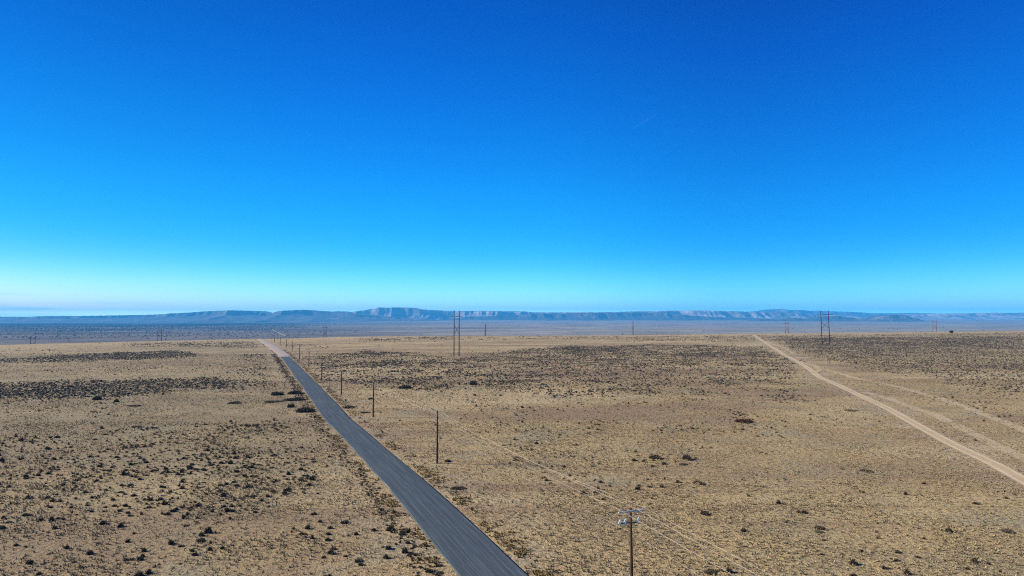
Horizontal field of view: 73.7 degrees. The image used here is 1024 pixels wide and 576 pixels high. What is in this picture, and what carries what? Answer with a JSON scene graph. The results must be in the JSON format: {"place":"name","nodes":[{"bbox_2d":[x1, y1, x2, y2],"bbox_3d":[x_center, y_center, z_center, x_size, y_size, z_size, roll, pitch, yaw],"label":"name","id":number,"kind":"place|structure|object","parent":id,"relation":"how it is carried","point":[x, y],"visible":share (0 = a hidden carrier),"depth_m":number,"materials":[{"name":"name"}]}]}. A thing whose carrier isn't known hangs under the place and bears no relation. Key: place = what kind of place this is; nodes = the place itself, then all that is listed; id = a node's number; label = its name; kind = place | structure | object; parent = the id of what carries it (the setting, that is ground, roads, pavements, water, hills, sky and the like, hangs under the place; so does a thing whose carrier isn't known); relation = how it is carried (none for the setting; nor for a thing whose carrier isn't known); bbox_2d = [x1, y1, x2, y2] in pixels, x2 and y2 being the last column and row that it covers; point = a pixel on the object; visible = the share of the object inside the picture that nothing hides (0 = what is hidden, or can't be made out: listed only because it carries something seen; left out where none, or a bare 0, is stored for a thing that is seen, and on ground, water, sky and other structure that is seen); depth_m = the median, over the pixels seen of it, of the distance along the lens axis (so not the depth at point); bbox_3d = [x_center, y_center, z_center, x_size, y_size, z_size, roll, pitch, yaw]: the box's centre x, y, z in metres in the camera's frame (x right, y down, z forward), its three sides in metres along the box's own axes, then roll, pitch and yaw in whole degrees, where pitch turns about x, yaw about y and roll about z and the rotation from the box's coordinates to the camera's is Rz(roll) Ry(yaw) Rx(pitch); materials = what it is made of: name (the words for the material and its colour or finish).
{"place":"outdoors","nodes":[
{"label":"outdoors","id":0,"kind":"place"},
{"bbox_2d":[0,310,439,322],"bbox_3d":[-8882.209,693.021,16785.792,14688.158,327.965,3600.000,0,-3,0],"label":"mesa hills","id":1,"kind":"structure","parent":0,"point":[266,316],"depth_m":16803.52,"materials":[{"name":"blue stone"}]},
{"bbox_2d":[258,339,290,356],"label":"gravel road","id":2,"kind":"structure","parent":0,"point":[280,352],"depth_m":683.74,"materials":[{"name":"beige gravel"}]},
{"bbox_2d":[281,357,526,575],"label":"road","id":3,"kind":"structure","parent":0,"point":[463,545],"depth_m":109.31,"materials":[{"name":"grey asphalt"}]},
{"bbox_2d":[0,320,1023,575],"bbox_3d":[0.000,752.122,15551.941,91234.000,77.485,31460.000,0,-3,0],"label":"ground","id":4,"kind":"structure","parent":0,"point":[494,336],"depth_m":155.33,"materials":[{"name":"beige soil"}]},
{"bbox_2d":[25,559,33,564],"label":"shrub","id":5,"kind":"object","parent":4,"relation":"on","point":[28,561],"visible":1,"depth_m":83.67,"materials":[{"name":"plant"}]},
{"bbox_2d":[84,550,93,554],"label":"shrub","id":6,"kind":"object","parent":4,"relation":"on","point":[89,552],"visible":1,"depth_m":86.81,"materials":[{"name":"plant"}]},
{"bbox_2d":[133,571,144,575],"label":"shrub","id":7,"kind":"object","parent":4,"relation":"on","point":[140,573],"visible":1,"depth_m":79.37,"materials":[{"name":"plant"}]},
{"bbox_2d":[204,527,211,533],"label":"shrub","id":8,"kind":"object","parent":4,"relation":"on","point":[207,529],"visible":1,"depth_m":95.56,"materials":[{"name":"plant"}]},
{"bbox_2d":[227,401,240,403],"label":"bush","id":9,"kind":"object","parent":4,"relation":"on","point":[235,402],"visible":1,"depth_m":240.44,"materials":[{"name":"green plant"}]},
{"bbox_2d":[264,400,283,402],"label":"bush","id":10,"kind":"object","parent":4,"relation":"on","point":[270,401],"visible":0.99,"depth_m":243.54,"materials":[{"name":"plant"}]},
{"bbox_2d":[271,391,284,395],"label":"bush","id":11,"kind":"object","parent":4,"relation":"on","point":[276,393],"visible":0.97,"depth_m":266.99,"materials":[{"name":"green plant"}]},
{"bbox_2d":[283,397,303,400],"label":"bush","id":12,"kind":"object","parent":4,"relation":"on","point":[295,399],"visible":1,"depth_m":248.30,"materials":[{"name":"green plant"}]},
{"bbox_2d":[286,390,301,393],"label":"bush","id":13,"kind":"object","parent":4,"relation":"on","point":[295,392],"visible":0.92,"depth_m":270.84,"materials":[{"name":"green plant"}]},
{"bbox_2d":[295,407,314,412],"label":"bush","id":14,"kind":"object","parent":4,"relation":"on","point":[304,409],"visible":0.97,"depth_m":218.36,"materials":[{"name":"green plant"}]},
{"bbox_2d":[353,558,362,562],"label":"shrub","id":15,"kind":"object","parent":4,"relation":"on","point":[358,560],"visible":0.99,"depth_m":84.16,"materials":[{"name":"plant"}]},
{"bbox_2d":[372,381,374,416],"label":"utility pole","id":16,"kind":"object","parent":4,"relation":"on","point":[373,400],"visible":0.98,"depth_m":208.16,"materials":[{"name":"brown wood"}]},
{"bbox_2d":[397,385,411,388],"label":"bush","id":17,"kind":"object","parent":4,"relation":"on","point":[404,387],"visible":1,"depth_m":292.58,"materials":[{"name":"plant"}]},
{"bbox_2d":[269,349,574,575],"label":"verge weeds","id":18,"kind":"object","parent":4,"relation":"on","point":[488,529],"visible":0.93,"depth_m":113.32,"materials":[{"name":"brown plant"}]},
{"bbox_2d":[436,410,438,463],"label":"utility pole","id":19,"kind":"object","parent":4,"relation":"on","point":[437,440],"visible":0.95,"depth_m":141.41,"materials":[{"name":"brown wood"}]},
{"bbox_2d":[451,311,459,356],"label":"transmission structure","id":20,"kind":"object","parent":4,"relation":"on","point":[454,335],"visible":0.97,"depth_m":532.98,"materials":[{"name":"brown wood"}]},
{"bbox_2d":[450,485,465,489],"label":"bush","id":21,"kind":"object","parent":4,"relation":"on","point":[459,487],"visible":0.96,"depth_m":119.83,"materials":[{"name":"plant"}]},
{"bbox_2d":[0,322,1009,340],"bbox_3d":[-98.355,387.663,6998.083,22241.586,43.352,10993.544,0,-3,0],"label":"juniper scrub","id":22,"kind":"object","parent":4,"relation":"on","point":[57,325],"visible":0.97,"depth_m":7749.62,"materials":[{"name":"plant"}]},
{"bbox_2d":[0,331,1023,397],"bbox_3d":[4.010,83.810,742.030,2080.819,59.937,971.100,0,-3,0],"label":"distant scrub","id":23,"kind":"object","parent":4,"relation":"on","point":[575,349],"visible":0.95,"depth_m":454.06,"materials":[{"name":"brown plant"}]},
{"bbox_2d":[0,396,1023,575],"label":"scattered scrub","id":24,"kind":"object","parent":4,"relation":"on","point":[260,479],"visible":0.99,"depth_m":143.13,"materials":[{"name":"plant"}]},
{"bbox_2d":[617,507,643,575],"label":"utility pole","id":25,"kind":"object","parent":4,"relation":"on","point":[630,511],"visible":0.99,"depth_m":68.22,"materials":[{"name":"brown wood"}]},
{"bbox_2d":[306,349,771,575],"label":"power wire","id":26,"kind":"object","parent":25,"relation":"attached to","point":[598,489],"visible":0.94,"depth_m":72.83,"materials":[{"name":"metal"}]},
{"bbox_2d":[327,363,758,575],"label":"power wire","id":27,"kind":"object","parent":25,"relation":"attached to","point":[585,486],"visible":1,"depth_m":78.64,"materials":[{"name":"metal"}]},
{"bbox_2d":[359,380,730,573],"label":"power wire","id":28,"kind":"object","parent":25,"relation":"attached to","point":[592,497],"visible":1,"depth_m":68.82,"materials":[{"name":"metal"}]},
{"bbox_2d":[647,454,662,459],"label":"bush","id":29,"kind":"object","parent":4,"relation":"on","point":[656,456],"visible":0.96,"depth_m":146.26,"materials":[{"name":"brown plant"}]},
{"bbox_2d":[682,454,691,459],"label":"bush","id":30,"kind":"object","parent":4,"relation":"on","point":[686,457],"visible":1,"depth_m":145.10,"materials":[{"name":"plant"}]},
{"bbox_2d":[700,511,709,515],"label":"bush","id":31,"kind":"object","parent":4,"relation":"on","point":[704,512],"visible":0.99,"depth_m":104.39,"materials":[{"name":"plant"}]},
{"bbox_2d":[703,568,717,574],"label":"bush","id":32,"kind":"object","parent":4,"relation":"on","point":[709,571],"visible":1,"depth_m":80.49,"materials":[{"name":"plant"}]},
{"bbox_2d":[734,418,751,422],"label":"bush","id":33,"kind":"object","parent":4,"relation":"on","point":[748,420],"visible":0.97,"depth_m":197.11,"materials":[{"name":"plant"}]},
{"bbox_2d":[814,525,825,529],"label":"bush","id":34,"kind":"object","parent":4,"relation":"on","point":[818,527],"visible":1,"depth_m":97.13,"materials":[{"name":"plant"}]},
{"bbox_2d":[820,311,832,343],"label":"transmission structure","id":35,"kind":"object","parent":4,"relation":"on","point":[828,314],"visible":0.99,"depth_m":715.23,"materials":[{"name":"brown wood"}]},
{"bbox_2d":[848,558,858,565],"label":"shrub","id":36,"kind":"object","parent":4,"relation":"on","point":[852,561],"visible":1,"depth_m":83.09,"materials":[{"name":"brown plant"}]},
{"bbox_2d":[1000,528,1013,533],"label":"bush","id":37,"kind":"object","parent":4,"relation":"on","point":[1007,530],"visible":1,"depth_m":95.67,"materials":[{"name":"plant"}]},
{"bbox_2d":[0,0,1023,316],"label":"sky","id":38,"kind":"structure","parent":0,"point":[157,156],"materials":[{"name":"blue"}]},
{"bbox_2d":[334,307,863,319],"bbox_3d":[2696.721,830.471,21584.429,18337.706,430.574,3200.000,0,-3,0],"label":"mesa hills","id":39,"kind":"structure","parent":0,"point":[415,313],"depth_m":21122.88,"materials":[{"name":"blue stone"}]},
{"bbox_2d":[445,312,776,319],"bbox_3d":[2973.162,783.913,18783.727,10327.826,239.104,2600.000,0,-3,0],"label":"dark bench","id":40,"kind":"object","parent":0,"point":[621,316],"visible":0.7,"depth_m":18365.78,"materials":[{"name":"blue stone"}]},
{"bbox_2d":[748,318,803,320],"bbox_3d":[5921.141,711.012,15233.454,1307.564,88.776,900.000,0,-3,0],"label":"dark hills","id":41,"kind":"structure","parent":0,"point":[783,319],"depth_m":15077.65,"materials":[{"name":"blue stone"}]},
{"bbox_2d":[765,341,795,353],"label":"faint track","id":42,"kind":"structure","parent":0,"point":[791,352],"depth_m":635.78,"materials":[{"name":"soil"}]},
{"bbox_2d":[792,360,821,372],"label":"dirt track","id":43,"kind":"structure","parent":0,"point":[816,367],"depth_m":421.64,"materials":[{"name":"beige soil"}]},
{"bbox_2d":[804,316,864,321],"bbox_3d":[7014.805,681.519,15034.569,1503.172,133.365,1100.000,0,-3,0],"label":"dark hills","id":44,"kind":"structure","parent":0,"point":[833,318],"depth_m":14819.65,"materials":[{"name":"blue stone"}]},
{"bbox_2d":[750,309,935,317],"bbox_3d":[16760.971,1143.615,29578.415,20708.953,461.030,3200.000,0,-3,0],"label":"mountains","id":45,"kind":"structure","parent":0,"point":[855,314],"depth_m":29080.77,"materials":[{"name":"blue stone"}]},
{"bbox_2d":[754,335,1023,485],"bbox_3d":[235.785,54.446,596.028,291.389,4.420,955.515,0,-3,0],"label":"dirt track","id":46,"kind":"structure","parent":0,"point":[972,453],"depth_m":177.26,"materials":[{"name":"beige soil"}]},
{"bbox_2d":[753,335,1023,484],"bbox_3d":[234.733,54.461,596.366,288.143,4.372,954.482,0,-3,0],"label":"wheel rut","id":47,"kind":"structure","parent":46,"relation":"on","point":[995,467],"depth_m":173.20,"materials":[{"name":"beige soil"}]},
{"bbox_2d":[755,335,1023,477],"bbox_3d":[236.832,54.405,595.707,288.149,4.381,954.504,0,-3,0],"label":"wheel rut","id":48,"kind":"structure","parent":46,"relation":"on","point":[996,462],"depth_m":179.44,"materials":[{"name":"beige soil"}]},
{"bbox_2d":[861,315,927,321],"bbox_3d":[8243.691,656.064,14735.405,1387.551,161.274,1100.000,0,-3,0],"label":"dark hills","id":49,"kind":"structure","parent":0,"point":[892,318],"depth_m":14536.32,"materials":[{"name":"blue stone"}]},
{"bbox_2d":[825,370,1023,432],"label":"faint track","id":50,"kind":"structure","parent":0,"point":[990,417],"depth_m":232.26,"materials":[{"name":"soil"}]},
{"bbox_2d":[861,392,1023,461],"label":"faint track","id":51,"kind":"structure","parent":0,"point":[974,434],"depth_m":185.11,"materials":[{"name":"soil"}]},
{"bbox_2d":[864,313,1023,319],"bbox_3d":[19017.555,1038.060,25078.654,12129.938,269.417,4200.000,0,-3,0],"label":"strata hills","id":52,"kind":"structure","parent":0,"point":[979,316],"depth_m":24242.87,"materials":[{"name":"blue stone"}]}
]}

